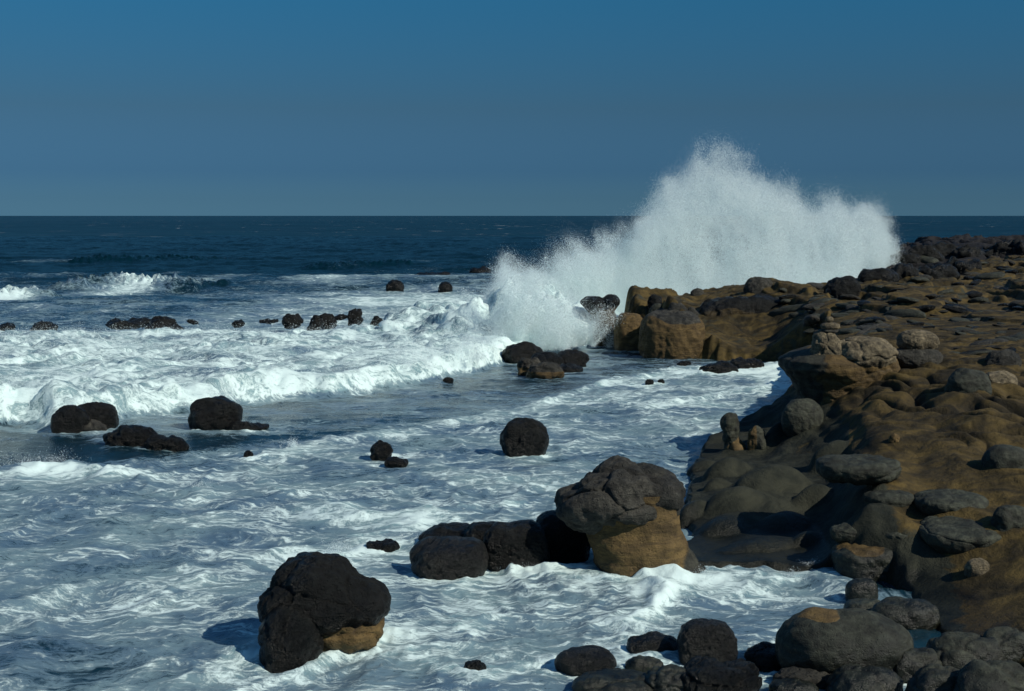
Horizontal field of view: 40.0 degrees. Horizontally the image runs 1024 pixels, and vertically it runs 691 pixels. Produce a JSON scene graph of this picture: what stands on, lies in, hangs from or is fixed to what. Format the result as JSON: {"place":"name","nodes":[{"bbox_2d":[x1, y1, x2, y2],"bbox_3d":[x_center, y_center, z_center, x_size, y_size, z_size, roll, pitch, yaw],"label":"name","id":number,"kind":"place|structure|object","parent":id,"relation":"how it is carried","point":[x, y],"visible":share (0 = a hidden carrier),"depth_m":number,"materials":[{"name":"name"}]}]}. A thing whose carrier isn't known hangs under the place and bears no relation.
{"place":"outdoors","nodes":[
{"label":"outdoors","id":0,"kind":"place"},
{"bbox_2d":[0,235,994,690],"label":"sea","id":1,"kind":"structure","parent":0,"point":[132,569],"depth_m":34.03,"materials":[{"name":"liquid"}]},
{"bbox_2d":[0,322,15,330],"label":"sea rock","id":2,"kind":"object","parent":1,"relation":"in","point":[8,325],"visible":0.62,"depth_m":70.27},
{"bbox_2d":[30,320,57,330],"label":"sea rock","id":3,"kind":"object","parent":1,"relation":"in","point":[44,324],"visible":0.62,"depth_m":70.26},
{"bbox_2d":[50,405,90,433],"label":"boulder","id":4,"kind":"object","parent":1,"relation":"in","point":[70,419],"visible":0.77,"depth_m":38.82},
{"bbox_2d":[82,419,106,431],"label":"boulder","id":5,"kind":"object","parent":1,"relation":"in","point":[94,425],"visible":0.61,"depth_m":39.01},
{"bbox_2d":[78,402,118,428],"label":"boulder","id":6,"kind":"object","parent":1,"relation":"in","point":[106,414],"visible":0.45,"depth_m":39.68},
{"bbox_2d":[105,317,150,329],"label":"sea rock","id":7,"kind":"object","parent":1,"relation":"in","point":[132,322],"visible":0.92,"depth_m":71.19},
{"bbox_2d":[102,425,157,446],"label":"boulder","id":8,"kind":"object","parent":1,"relation":"in","point":[130,435],"visible":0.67,"depth_m":36.54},
{"bbox_2d":[144,316,183,329],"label":"sea rock","id":9,"kind":"object","parent":1,"relation":"in","point":[167,321],"visible":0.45,"depth_m":70.36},
{"bbox_2d":[144,434,188,451],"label":"boulder","id":10,"kind":"object","parent":1,"relation":"in","point":[159,442],"visible":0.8,"depth_m":35.95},
{"bbox_2d":[188,395,242,429],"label":"boulder","id":11,"kind":"object","parent":1,"relation":"in","point":[220,412],"visible":0.74,"depth_m":39.44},
{"bbox_2d":[224,421,268,430],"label":"boulder","id":12,"kind":"object","parent":1,"relation":"in","point":[241,425],"visible":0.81,"depth_m":39.28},
{"bbox_2d":[281,313,303,328],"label":"sea rock","id":13,"kind":"object","parent":1,"relation":"in","point":[296,319],"visible":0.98,"depth_m":72.18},
{"bbox_2d":[307,315,322,330],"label":"sea rock","id":14,"kind":"object","parent":1,"relation":"in","point":[316,321],"visible":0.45,"depth_m":72.22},
{"bbox_2d":[257,551,390,672],"bbox_3d":[-2.676,3.805,19.561,1.993,1.865,1.484,-3,6,-31],"label":"sea rock","id":15,"kind":"object","parent":1,"relation":"in","point":[311,606],"visible":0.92,"depth_m":19.04,"materials":[{"name":"stone"}]},
{"bbox_2d":[319,313,336,329],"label":"sea rock","id":16,"kind":"object","parent":1,"relation":"in","point":[329,319],"visible":0.69,"depth_m":73.18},
{"bbox_2d":[347,308,362,325],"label":"sea rock","id":17,"kind":"object","parent":1,"relation":"in","point":[354,316],"visible":0.84,"depth_m":74.18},
{"bbox_2d":[370,440,392,460],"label":"boulder","id":18,"kind":"object","parent":1,"relation":"in","point":[380,450],"visible":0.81,"depth_m":34.56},
{"bbox_2d":[366,538,399,551],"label":"boulder","id":19,"kind":"object","parent":1,"relation":"in","point":[388,545],"visible":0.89,"depth_m":25.16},
{"bbox_2d":[386,279,403,291],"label":"sea rock","id":20,"kind":"object","parent":1,"relation":"in","point":[394,285],"visible":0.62,"depth_m":115.84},
{"bbox_2d":[384,456,407,467],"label":"boulder","id":21,"kind":"object","parent":1,"relation":"in","point":[394,462],"visible":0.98,"depth_m":33.70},
{"bbox_2d":[0,250,819,650],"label":"surf spray","id":22,"kind":"object","parent":1,"relation":"in","point":[538,320],"visible":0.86,"depth_m":60.30,"materials":[{"name":"liquid"}]},
{"bbox_2d":[415,271,450,274],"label":"sea rock","id":23,"kind":"object","parent":1,"relation":"in","point":[436,273],"visible":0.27,"depth_m":132.34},
{"bbox_2d":[418,522,468,540],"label":"boulder","id":24,"kind":"object","parent":1,"relation":"in","point":[450,529],"visible":0.41,"depth_m":25.43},
{"bbox_2d":[438,281,452,292],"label":"sea rock","id":25,"kind":"object","parent":1,"relation":"in","point":[445,286],"visible":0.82,"depth_m":114.73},
{"bbox_2d":[409,536,488,579],"bbox_3d":[-1.058,3.629,23.618,1.340,0.816,1.075,0,5,0],"label":"boulder","id":26,"kind":"object","parent":1,"relation":"in","point":[445,557],"visible":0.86,"depth_m":23.23,"materials":[{"name":"stone"}]},
{"bbox_2d":[464,660,486,670],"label":"boulder","id":27,"kind":"object","parent":1,"relation":"in","point":[478,665],"visible":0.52,"depth_m":18.42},
{"bbox_2d":[463,521,495,540],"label":"boulder","id":28,"kind":"object","parent":1,"relation":"in","point":[477,530],"visible":0.2,"depth_m":25.04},
{"bbox_2d":[469,266,491,272],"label":"sea rock","id":29,"kind":"object","parent":1,"relation":"in","point":[482,269],"visible":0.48,"depth_m":144.92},
{"bbox_2d":[483,519,549,571],"bbox_3d":[0.065,3.498,24.103,1.173,1.035,0.933,0,5,0],"label":"boulder","id":30,"kind":"object","parent":1,"relation":"in","point":[522,543],"visible":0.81,"depth_m":23.73,"materials":[{"name":"stone"}]},
{"bbox_2d":[501,341,543,363],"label":"rock","id":31,"kind":"object","parent":1,"relation":"in","point":[514,353],"visible":0.56,"depth_m":57.28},
{"bbox_2d":[500,417,548,456],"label":"boulder","id":32,"kind":"object","parent":1,"relation":"in","point":[519,436],"visible":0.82,"depth_m":34.90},
{"bbox_2d":[517,357,540,375],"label":"rock","id":33,"kind":"object","parent":1,"relation":"in","point":[523,365],"visible":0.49,"depth_m":52.89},
{"bbox_2d":[526,361,564,378],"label":"rock","id":34,"kind":"object","parent":1,"relation":"in","point":[547,370],"visible":0.83,"depth_m":51.85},
{"bbox_2d":[531,352,564,364],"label":"rock","id":35,"kind":"object","parent":1,"relation":"in","point":[554,357],"visible":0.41,"depth_m":55.46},
{"bbox_2d":[536,510,590,563],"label":"boulder","id":36,"kind":"object","parent":1,"relation":"in","point":[567,544],"visible":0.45,"depth_m":24.41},
{"bbox_2d":[560,363,582,372],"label":"rock","id":37,"kind":"object","parent":1,"relation":"in","point":[569,368],"visible":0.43,"depth_m":53.84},
{"bbox_2d":[557,349,589,366],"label":"rock","id":38,"kind":"object","parent":1,"relation":"in","point":[577,357],"visible":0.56,"depth_m":56.01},
{"bbox_2d":[554,645,616,675],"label":"boulder","id":39,"kind":"object","parent":1,"relation":"in","point":[576,661],"visible":0.71,"depth_m":18.44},
{"bbox_2d":[554,455,705,576],"bbox_3d":[2.341,3.084,23.961,3.263,2.453,1.919,0,5,0],"label":"mushroom rock","id":40,"kind":"object","parent":1,"relation":"in","point":[622,513],"visible":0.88,"depth_m":23.24,"materials":[{"name":"stone"}]},
{"bbox_2d":[625,655,663,672],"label":"boulder","id":41,"kind":"object","parent":1,"relation":"in","point":[645,664],"visible":0.56,"depth_m":18.41,"materials":[{"name":"grey stone"}]},
{"bbox_2d":[626,631,677,653],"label":"boulder","id":42,"kind":"object","parent":1,"relation":"in","point":[654,641],"visible":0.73,"depth_m":19.16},
{"bbox_2d":[471,132,903,314],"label":"wave spray","id":43,"kind":"object","parent":1,"relation":"on","point":[601,284],"visible":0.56,"depth_m":80.39,"materials":[{"name":"liquid"}]},
{"bbox_2d":[699,360,738,373],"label":"rock","id":44,"kind":"object","parent":1,"relation":"in","point":[719,367],"visible":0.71,"depth_m":53.41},
{"bbox_2d":[775,607,913,673],"bbox_3d":[4.347,3.969,18.366,1.802,1.070,1.089,0,5,0],"label":"boulder","id":45,"kind":"object","parent":1,"relation":"in","point":[819,639],"visible":0.68,"depth_m":17.96,"materials":[{"name":"grey stone"}]},
{"bbox_2d":[845,578,878,599],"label":"boulder","id":46,"kind":"object","parent":1,"relation":"in","point":[860,588],"visible":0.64,"depth_m":21.96,"materials":[{"name":"grey stone"}]},
{"bbox_2d":[0,216,1023,236],"bbox_3d":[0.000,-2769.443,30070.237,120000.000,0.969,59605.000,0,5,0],"label":"open sea","id":47,"kind":"structure","parent":0,"point":[306,226],"depth_m":844.28,"materials":[{"name":"liquid"}]},
{"bbox_2d":[0,0,1023,215],"label":"sky","id":48,"kind":"structure","parent":0,"point":[108,107],"materials":[{"name":"blue"}]},
{"bbox_2d":[624,233,1023,666],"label":"rock shelf","id":49,"kind":"object","parent":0,"point":[779,503],"visible":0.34,"depth_m":28.64,"materials":[{"name":"stone"}]},
{"bbox_2d":[580,294,619,346],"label":"cliff rock","id":50,"kind":"object","parent":49,"relation":"on","point":[610,300],"visible":0.43,"depth_m":64.72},
{"bbox_2d":[572,668,652,690],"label":"boulder","id":51,"kind":"object","parent":49,"relation":"on","point":[614,679],"visible":0.88,"depth_m":17.61,"materials":[{"name":"grey stone"}]},
{"bbox_2d":[614,312,642,350],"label":"cliff rock","id":52,"kind":"object","parent":49,"relation":"on","point":[626,334],"visible":0.62,"depth_m":62.47,"materials":[{"name":"stone"}]},
{"bbox_2d":[647,294,661,311],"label":"boulder","id":53,"kind":"object","parent":49,"relation":"on","point":[653,299],"visible":0.59,"depth_m":65.00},
{"bbox_2d":[645,664,685,690],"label":"boulder","id":54,"kind":"object","parent":49,"relation":"on","point":[664,678],"visible":0.67,"depth_m":17.57,"materials":[{"name":"grey stone"}]},
{"bbox_2d":[638,308,705,358],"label":"cliff rock","id":55,"kind":"object","parent":49,"relation":"on","point":[669,334],"visible":0.77,"depth_m":58.89,"materials":[{"name":"stone"}]},
{"bbox_2d":[668,302,686,310],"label":"boulder","id":56,"kind":"object","parent":49,"relation":"on","point":[678,306],"visible":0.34,"depth_m":60.00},
{"bbox_2d":[677,618,737,664],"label":"boulder","id":57,"kind":"object","parent":49,"relation":"on","point":[712,638],"visible":0.72,"depth_m":18.73,"materials":[{"name":"stone"}]},
{"bbox_2d":[681,655,761,690],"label":"boulder","id":58,"kind":"object","parent":49,"relation":"on","point":[705,673],"visible":0.95,"depth_m":17.42,"materials":[{"name":"stone"}]},
{"bbox_2d":[720,412,745,450],"bbox_3d":[5.327,2.204,33.882,0.654,1.196,0.485,0,5,0],"label":"rock spike","id":59,"kind":"object","parent":49,"relation":"on","point":[729,423],"visible":0.81,"depth_m":33.72,"materials":[{"name":"grey stone"}]},
{"bbox_2d":[699,293,781,317],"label":"cliff rock","id":60,"kind":"object","parent":49,"relation":"on","point":[741,305],"visible":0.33,"depth_m":65.06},
{"bbox_2d":[730,357,763,368],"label":"rock","id":61,"kind":"object","parent":49,"relation":"on","point":[741,363],"visible":0.66,"depth_m":55.19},
{"bbox_2d":[747,425,765,450],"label":"boulder","id":62,"kind":"object","parent":49,"relation":"on","point":[756,437],"visible":0.61,"depth_m":33.56,"materials":[{"name":"brown stone"}]},
{"bbox_2d":[743,277,772,293],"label":"boulder","id":63,"kind":"object","parent":49,"relation":"on","point":[756,285],"visible":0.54,"depth_m":67.54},
{"bbox_2d":[744,641,780,672],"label":"boulder","id":64,"kind":"object","parent":49,"relation":"on","point":[761,656],"visible":0.41,"depth_m":18.54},
{"bbox_2d":[769,304,805,315],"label":"shelf stone","id":65,"kind":"object","parent":49,"relation":"on","point":[786,309],"visible":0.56,"depth_m":63.69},
{"bbox_2d":[768,677,818,690],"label":"boulder","id":66,"kind":"object","parent":49,"relation":"on","point":[791,684],"visible":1,"depth_m":17.50,"materials":[{"name":"grey stone"}]},
{"bbox_2d":[773,666,830,689],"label":"boulder","id":67,"kind":"object","parent":49,"relation":"on","point":[818,679],"visible":0.56,"depth_m":17.86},
{"bbox_2d":[781,398,823,436],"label":"boulder","id":68,"kind":"object","parent":49,"relation":"on","point":[798,416],"visible":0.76,"depth_m":33.18,"materials":[{"name":"grey stone"}]},
{"bbox_2d":[804,314,819,324],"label":"shelf stone","id":69,"kind":"object","parent":49,"relation":"on","point":[811,319],"visible":0.91,"depth_m":56.35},
{"bbox_2d":[802,303,824,309],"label":"shelf stone","id":70,"kind":"object","parent":49,"relation":"on","point":[808,307],"visible":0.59,"depth_m":59.73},
{"bbox_2d":[778,329,899,405],"bbox_3d":[8.571,1.179,35.352,3.798,3.289,3.275,0,5,0],"label":"rock outcrop","id":71,"kind":"object","parent":49,"relation":"on","point":[823,368],"visible":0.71,"depth_m":34.21,"materials":[{"name":"stone"}]},
{"bbox_2d":[820,322,839,329],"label":"stone","id":72,"kind":"object","parent":71,"relation":"on","point":[830,325],"visible":1,"depth_m":34.39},
{"bbox_2d":[823,275,860,298],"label":"boulder","id":73,"kind":"object","parent":49,"relation":"on","point":[836,287],"visible":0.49,"depth_m":64.02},
{"bbox_2d":[837,328,860,333],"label":"shelf stone","id":74,"kind":"object","parent":49,"relation":"on","point":[846,330],"visible":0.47,"depth_m":48.40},
{"bbox_2d":[815,454,901,485],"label":"rock","id":75,"kind":"object","parent":49,"relation":"on","point":[861,469],"depth_m":24.90,"materials":[{"name":"grey stone"}]},
{"bbox_2d":[843,598,879,610],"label":"boulder","id":76,"kind":"object","parent":49,"relation":"on","point":[865,603],"visible":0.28,"depth_m":20.98,"materials":[{"name":"grey stone"}]},
{"bbox_2d":[831,542,892,581],"bbox_3d":[6.152,3.687,23.727,1.501,0.769,1.122,0,5,0],"label":"rock pedestal","id":77,"kind":"object","parent":49,"relation":"on","point":[854,560],"visible":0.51,"depth_m":23.25,"materials":[{"name":"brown stone"}]},
{"bbox_2d":[830,522,856,542],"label":"boulder","id":78,"kind":"object","parent":77,"relation":"on","point":[844,532],"visible":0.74,"depth_m":23.82,"materials":[{"name":"grey stone"}]},
{"bbox_2d":[826,663,902,690],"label":"boulder","id":79,"kind":"object","parent":49,"relation":"on","point":[851,677],"visible":1,"depth_m":17.33,"materials":[{"name":"grey stone"}]},
{"bbox_2d":[856,323,891,334],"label":"shelf stone","id":80,"kind":"object","parent":49,"relation":"on","point":[873,326],"visible":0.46,"depth_m":47.60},
{"bbox_2d":[858,268,898,282],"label":"boulder","id":81,"kind":"object","parent":49,"relation":"on","point":[883,274],"visible":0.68,"depth_m":72.72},
{"bbox_2d":[863,490,913,506],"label":"boulder","id":82,"kind":"object","parent":49,"relation":"on","point":[898,498],"visible":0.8,"depth_m":24.39,"materials":[{"name":"grey stone"}]},
{"bbox_2d":[885,532,907,538],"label":"boulder","id":83,"kind":"object","parent":49,"relation":"on","point":[893,535],"visible":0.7,"depth_m":23.32,"materials":[{"name":"grey stone"}]},
{"bbox_2d":[884,309,925,317],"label":"shelf stone","id":84,"kind":"object","parent":49,"relation":"on","point":[913,313],"visible":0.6,"depth_m":52.72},
{"bbox_2d":[889,250,920,263],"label":"boulder","id":85,"kind":"object","parent":49,"relation":"on","point":[906,257],"visible":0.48,"depth_m":101.69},
{"bbox_2d":[871,596,939,629],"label":"boulder","id":86,"kind":"object","parent":49,"relation":"on","point":[909,613],"visible":0.61,"depth_m":20.27,"materials":[{"name":"grey stone"}]},
{"bbox_2d":[892,263,919,279],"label":"boulder","id":87,"kind":"object","parent":49,"relation":"on","point":[901,270],"visible":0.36,"depth_m":78.00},
{"bbox_2d":[896,297,918,302],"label":"shelf stone","id":88,"kind":"object","parent":49,"relation":"on","point":[906,300],"visible":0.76,"depth_m":55.04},
{"bbox_2d":[891,647,942,683],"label":"boulder","id":89,"kind":"object","parent":49,"relation":"on","point":[911,662],"visible":0.41,"depth_m":17.94,"materials":[{"name":"grey stone"}]},
{"bbox_2d":[896,348,942,368],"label":"boulder","id":90,"kind":"object","parent":49,"relation":"on","point":[911,358],"visible":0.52,"depth_m":35.17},
{"bbox_2d":[896,329,939,349],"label":"boulder","id":91,"kind":"object","parent":90,"relation":"on","point":[916,339],"visible":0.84,"depth_m":35.30,"materials":[{"name":"stone"}]},
{"bbox_2d":[908,245,943,261],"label":"boulder","id":92,"kind":"object","parent":49,"relation":"on","point":[927,250],"visible":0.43,"depth_m":102.83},
{"bbox_2d":[917,305,935,311],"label":"shelf stone","id":93,"kind":"object","parent":49,"relation":"on","point":[926,308],"visible":0.63,"depth_m":53.78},
{"bbox_2d":[921,256,938,263],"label":"shelf stone","id":94,"kind":"object","parent":49,"relation":"on","point":[925,259],"visible":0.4,"depth_m":101.95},
{"bbox_2d":[905,664,959,690],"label":"boulder","id":95,"kind":"object","parent":49,"relation":"on","point":[934,677],"visible":0.77,"depth_m":16.92,"materials":[{"name":"grey stone"}]},
{"bbox_2d":[918,263,959,279],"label":"boulder","id":96,"kind":"object","parent":49,"relation":"on","point":[942,270],"visible":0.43,"depth_m":82.52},
{"bbox_2d":[931,241,957,256],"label":"boulder","id":97,"kind":"object","parent":49,"relation":"on","point":[942,248],"visible":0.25,"depth_m":112.67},
{"bbox_2d":[914,489,988,514],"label":"boulder","id":98,"kind":"object","parent":49,"relation":"on","point":[932,502],"visible":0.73,"depth_m":23.97,"materials":[{"name":"grey stone"}]},
{"bbox_2d":[942,304,976,312],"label":"shelf stone","id":99,"kind":"object","parent":49,"relation":"on","point":[949,307],"visible":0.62,"depth_m":53.62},
{"bbox_2d":[919,516,1001,553],"bbox_3d":[7.456,3.159,23.326,1.396,0.539,1.529,0,5,0],"label":"boulder","id":100,"kind":"object","parent":49,"relation":"on","point":[951,535],"visible":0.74,"depth_m":22.82,"materials":[{"name":"grey stone"}]},
{"bbox_2d":[948,256,981,273],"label":"boulder","id":101,"kind":"object","parent":49,"relation":"on","point":[961,266],"visible":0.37,"depth_m":89.69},
{"bbox_2d":[926,631,1006,668],"bbox_3d":[5.914,4.089,18.373,1.060,0.689,0.853,0,5,0],"label":"boulder","id":102,"kind":"object","parent":49,"relation":"on","point":[958,649],"visible":0.55,"depth_m":18.09,"materials":[{"name":"grey stone"}]},
{"bbox_2d":[950,244,984,258],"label":"boulder","id":103,"kind":"object","parent":49,"relation":"on","point":[967,250],"visible":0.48,"depth_m":111.47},
{"bbox_2d":[944,368,991,394],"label":"boulder","id":104,"kind":"object","parent":49,"relation":"on","point":[964,380],"visible":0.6,"depth_m":31.16,"materials":[{"name":"grey stone"}]},
{"bbox_2d":[964,558,989,577],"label":"boulder","id":105,"kind":"object","parent":49,"relation":"on","point":[973,567],"visible":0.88,"depth_m":21.93,"materials":[{"name":"stone"}]},
{"bbox_2d":[970,297,988,302],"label":"shelf stone","id":106,"kind":"object","parent":49,"relation":"on","point":[978,300],"visible":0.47,"depth_m":60.41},
{"bbox_2d":[953,659,1023,690],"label":"boulder","id":107,"kind":"object","parent":49,"relation":"on","point":[988,675],"visible":1,"depth_m":16.51,"materials":[{"name":"grey stone"}]},
{"bbox_2d":[973,272,1004,279],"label":"shelf stone","id":108,"kind":"object","parent":49,"relation":"on","point":[990,275],"visible":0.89,"depth_m":83.28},
{"bbox_2d":[969,338,1008,345],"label":"shelf stone","id":109,"kind":"object","parent":49,"relation":"on","point":[985,342],"visible":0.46,"depth_m":40.47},
{"bbox_2d":[989,239,1012,253],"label":"boulder","id":110,"kind":"object","parent":49,"relation":"on","point":[1003,247],"visible":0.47,"depth_m":117.15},
{"bbox_2d":[986,370,1017,384],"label":"boulder","id":111,"kind":"object","parent":49,"relation":"on","point":[1002,376],"visible":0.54,"depth_m":31.84,"materials":[{"name":"stone"}]},
{"bbox_2d":[981,444,1023,468],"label":"boulder","id":112,"kind":"object","parent":49,"relation":"on","point":[1001,456],"visible":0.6,"depth_m":25.52,"materials":[{"name":"grey stone"}]},
{"bbox_2d":[982,626,1023,662],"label":"boulder","id":113,"kind":"object","parent":49,"relation":"on","point":[1010,640],"visible":0.47,"depth_m":18.18,"materials":[{"name":"grey stone"}]},
{"bbox_2d":[984,349,1021,365],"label":"boulder","id":114,"kind":"object","parent":49,"relation":"on","point":[1006,357],"visible":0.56,"depth_m":33.96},
{"bbox_2d":[991,505,1023,531],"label":"boulder","id":115,"kind":"object","parent":49,"relation":"on","point":[1006,518],"visible":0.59,"depth_m":22.83,"materials":[{"name":"grey stone"}]},
{"bbox_2d":[1010,238,1023,254],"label":"boulder","id":116,"kind":"object","parent":49,"relation":"on","point":[1017,244],"visible":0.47,"depth_m":116.39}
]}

